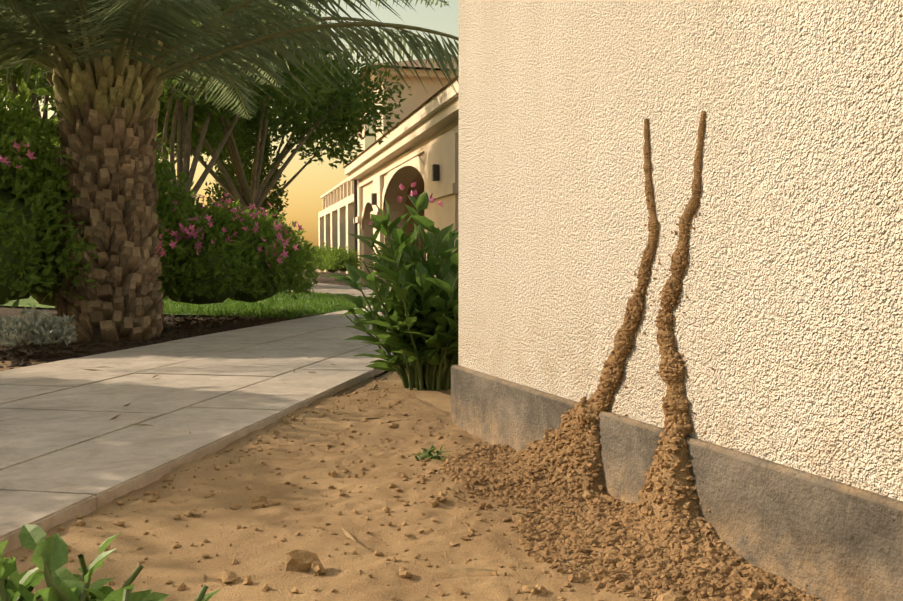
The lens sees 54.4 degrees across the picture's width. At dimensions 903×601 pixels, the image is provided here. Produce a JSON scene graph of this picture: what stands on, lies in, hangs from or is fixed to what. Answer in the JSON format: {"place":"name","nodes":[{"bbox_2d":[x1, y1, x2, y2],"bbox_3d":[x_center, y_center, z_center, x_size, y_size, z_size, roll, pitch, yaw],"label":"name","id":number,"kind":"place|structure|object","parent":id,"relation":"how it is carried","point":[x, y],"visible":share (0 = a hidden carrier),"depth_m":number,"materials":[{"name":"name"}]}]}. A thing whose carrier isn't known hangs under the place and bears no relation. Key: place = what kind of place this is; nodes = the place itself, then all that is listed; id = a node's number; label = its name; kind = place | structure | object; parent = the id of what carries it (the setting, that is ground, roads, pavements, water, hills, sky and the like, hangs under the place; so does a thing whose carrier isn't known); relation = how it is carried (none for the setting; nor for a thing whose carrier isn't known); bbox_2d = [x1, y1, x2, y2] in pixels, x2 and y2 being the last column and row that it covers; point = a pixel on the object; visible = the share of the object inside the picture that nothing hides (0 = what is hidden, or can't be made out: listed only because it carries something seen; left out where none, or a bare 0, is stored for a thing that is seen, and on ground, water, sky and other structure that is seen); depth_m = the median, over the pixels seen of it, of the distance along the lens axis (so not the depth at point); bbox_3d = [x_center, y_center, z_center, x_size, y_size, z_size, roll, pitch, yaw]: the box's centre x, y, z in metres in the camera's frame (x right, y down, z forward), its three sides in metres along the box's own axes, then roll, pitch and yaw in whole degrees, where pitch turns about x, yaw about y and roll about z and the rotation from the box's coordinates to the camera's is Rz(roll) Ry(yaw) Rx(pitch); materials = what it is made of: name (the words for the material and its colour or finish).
{"place":"outdoors","nodes":[
{"label":"outdoors","id":0,"kind":"place"},
{"bbox_2d":[1,75,55,125],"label":"tree","id":1,"kind":"object","parent":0,"point":[36,88],"depth_m":16.48,"materials":[{"name":"green plant"}]},
{"bbox_2d":[0,37,57,141],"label":"tree","id":2,"kind":"object","parent":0,"point":[17,74],"depth_m":11.93,"materials":[{"name":"green plant"}]},
{"bbox_2d":[0,70,275,160],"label":"tree","id":3,"kind":"object","parent":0,"point":[168,137],"depth_m":18.13,"materials":[{"name":"green plant"}]},
{"bbox_2d":[3,191,323,304],"bbox_3d":[-1.882,-0.381,6.166,1.380,0.811,2.585,2,3,38],"label":"hedge","id":4,"kind":"object","parent":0,"point":[296,261],"depth_m":6.07,"materials":[{"name":"green plant"}]},
{"bbox_2d":[0,269,372,318],"bbox_3d":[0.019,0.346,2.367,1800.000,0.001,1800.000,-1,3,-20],"label":"ground","id":5,"kind":"structure","parent":0,"point":[316,270],"depth_m":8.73,"materials":[{"name":"green plant"}]},
{"bbox_2d":[0,78,198,308],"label":"hedge","id":6,"kind":"object","parent":5,"relation":"on","point":[40,183],"depth_m":4.64,"materials":[{"name":"green plant"}]},
{"bbox_2d":[0,122,44,304],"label":"hedge","id":7,"kind":"object","parent":6,"relation":"attached to","point":[5,291],"visible":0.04,"depth_m":4.62,"materials":[{"name":"green plant"}]},
{"bbox_2d":[0,307,315,366],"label":"mulch bed","id":8,"kind":"object","parent":5,"relation":"on","point":[4,311],"visible":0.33,"depth_m":5.02,"materials":[{"name":"soil"}]},
{"bbox_2d":[0,305,77,346],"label":"silver plant","id":9,"kind":"object","parent":8,"relation":"on","point":[15,330],"visible":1,"depth_m":3.93,"materials":[{"name":"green plant"}]},
{"bbox_2d":[0,314,319,370],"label":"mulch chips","id":10,"kind":"object","parent":8,"relation":"on","point":[199,330],"visible":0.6,"depth_m":4.83,"materials":[{"name":"wood"}]},
{"bbox_2d":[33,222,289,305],"bbox_3d":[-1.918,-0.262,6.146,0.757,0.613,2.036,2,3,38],"label":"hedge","id":11,"kind":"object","parent":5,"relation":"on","point":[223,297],"visible":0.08,"depth_m":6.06,"materials":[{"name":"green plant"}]},
{"bbox_2d":[19,0,342,203],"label":"tree","id":12,"kind":"object","parent":5,"relation":"on","point":[40,90],"depth_m":10.49,"materials":[{"name":"green plant"}]},
{"bbox_2d":[0,306,396,555],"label":"path slabs","id":13,"kind":"structure","parent":5,"relation":"on","point":[69,451],"depth_m":2.59,"materials":[{"name":"concrete"}]},
{"bbox_2d":[157,47,362,207],"bbox_3d":[-4.750,-3.694,20.848,5.607,6.539,5.428,-1,3,-20],"label":"tree","id":14,"kind":"object","parent":5,"relation":"on","point":[335,152],"depth_m":21.42,"materials":[{"name":"green plant"}]},
{"bbox_2d":[231,89,288,222],"bbox_3d":[-3.183,-2.144,14.636,1.049,4.011,1.164,-1,3,-20],"label":"tree","id":15,"kind":"object","parent":5,"relation":"on","point":[246,156],"visible":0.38,"depth_m":14.39,"materials":[{"name":"green plant"}]},
{"bbox_2d":[156,0,411,219],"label":"tree","id":16,"kind":"object","parent":5,"relation":"on","point":[346,112],"depth_m":13.59,"materials":[{"name":"green plant"}]},
{"bbox_2d":[291,283,378,297],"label":"path slabs","id":17,"kind":"structure","parent":5,"relation":"on","point":[333,288],"depth_m":13.99,"materials":[{"name":"concrete"}]},
{"bbox_2d":[318,67,458,276],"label":"building","id":18,"kind":"structure","parent":5,"relation":"on","point":[438,112],"depth_m":25.44,"materials":[{"name":"beige paint"}]},
{"bbox_2d":[0,359,818,600],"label":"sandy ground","id":19,"kind":"structure","parent":5,"relation":"on","point":[255,552],"depth_m":1.46,"materials":[{"name":"brown sand"}]},
{"bbox_2d":[0,533,168,600],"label":"plant","id":20,"kind":"object","parent":19,"relation":"on","point":[17,585],"depth_m":0.80,"materials":[{"name":"green plant"}]},
{"bbox_2d":[0,524,220,600],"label":"plant","id":21,"kind":"object","parent":19,"relation":"on","point":[51,551],"depth_m":0.73,"materials":[{"name":"green plant"}]},
{"bbox_2d":[0,356,534,571],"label":"dry leaf litter","id":22,"kind":"object","parent":19,"relation":"on","point":[347,534],"visible":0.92,"depth_m":1.40,"materials":[{"name":"brown plant"}]},
{"bbox_2d":[16,371,759,600],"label":"sand grit","id":23,"kind":"object","parent":19,"relation":"on","point":[299,560],"visible":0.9,"depth_m":1.44,"materials":[{"name":"soil"}]},
{"bbox_2d":[410,444,449,460],"bbox_3d":[-0.043,0.349,1.960,0.096,0.060,0.100,-1,3,-20],"label":"sand weed","id":24,"kind":"object","parent":19,"relation":"on","point":[423,456],"depth_m":1.95,"materials":[{"name":"green plant"}]},
{"bbox_2d":[282,391,821,600],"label":"heap crumbs","id":25,"kind":"object","parent":19,"relation":"on","point":[638,546],"visible":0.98,"depth_m":1.36,"materials":[{"name":"brown soil"}]},
{"bbox_2d":[201,98,256,217],"bbox_3d":[-3.951,-2.510,15.871,1.241,4.601,1.265,-1,3,-20],"label":"tree","id":26,"kind":"object","parent":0,"point":[217,192],"visible":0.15,"depth_m":15.78,"materials":[{"name":"green plant"}]},
{"bbox_2d":[0,0,458,342],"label":"palm","id":27,"kind":"object","parent":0,"point":[107,126],"depth_m":4.81,"materials":[{"name":"brown plant"}]},
{"bbox_2d":[0,0,458,116],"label":"palm rachis","id":28,"kind":"object","parent":27,"relation":"attached to","point":[44,63],"visible":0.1,"depth_m":4.90,"materials":[{"name":"green plant"}]},
{"bbox_2d":[6,0,458,250],"label":"sky","id":29,"kind":"structure","parent":0,"point":[305,191],"materials":[{"name":"yellow"}]},
{"bbox_2d":[297,272,386,286],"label":"villa bed soil","id":30,"kind":"structure","parent":0,"point":[321,279],"depth_m":24.21,"materials":[{"name":"brown soil"}]},
{"bbox_2d":[311,252,392,272],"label":"villa bushes","id":31,"kind":"object","parent":30,"relation":"on","point":[343,262],"visible":0.06,"depth_m":30.27,"materials":[{"name":"green plant"}]},
{"bbox_2d":[298,242,410,271],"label":"villa bushes","id":32,"kind":"object","parent":30,"relation":"on","point":[331,257],"visible":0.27,"depth_m":30.31,"materials":[{"name":"green plant"}]},
{"bbox_2d":[365,115,374,148],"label":"building wall","id":33,"kind":"structure","parent":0,"point":[369,140],"depth_m":38.80,"materials":[{"name":"beige paint"}]},
{"bbox_2d":[359,76,458,273],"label":"villa walls","id":34,"kind":"structure","parent":0,"point":[405,176],"depth_m":34.62,"materials":[{"name":"beige paint"}]},
{"bbox_2d":[354,115,438,268],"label":"villa frames","id":35,"kind":"structure","parent":34,"relation":"attached to","point":[435,172],"depth_m":35.00,"materials":[{"name":"black metal"}]},
{"bbox_2d":[343,56,458,167],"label":"villa roofs","id":36,"kind":"structure","parent":34,"relation":"on","point":[404,66],"depth_m":35.29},
{"bbox_2d":[373,368,450,412],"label":"sand","id":37,"kind":"structure","parent":0,"point":[441,399],"depth_m":3.00,"materials":[{"name":"beige sand"}]},
{"bbox_2d":[324,182,457,390],"bbox_3d":[-0.071,-0.058,3.054,0.725,0.754,0.708,-1,3,-20],"label":"shrub","id":38,"kind":"object","parent":37,"relation":"on","point":[393,291],"depth_m":2.99,"materials":[{"name":"green plant"}]},
{"bbox_2d":[458,0,902,500],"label":"house wall","id":39,"kind":"structure","parent":0,"point":[788,325],"depth_m":1.34,"materials":[{"name":"beige paint"}]},
{"bbox_2d":[571,110,713,511],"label":"termite mud tubes","id":40,"kind":"object","parent":39,"relation":"attached to","point":[625,346],"visible":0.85,"depth_m":1.43},
{"bbox_2d":[613,287,692,425],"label":"mud smears","id":41,"kind":"object","parent":39,"relation":"on","point":[675,346],"visible":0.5,"depth_m":1.42,"materials":[{"name":"brown soil"}]},
{"bbox_2d":[451,365,902,600],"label":"wall base","id":42,"kind":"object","parent":39,"relation":"attached to","point":[823,538],"depth_m":1.22,"materials":[{"name":"grey concrete"}]}
]}

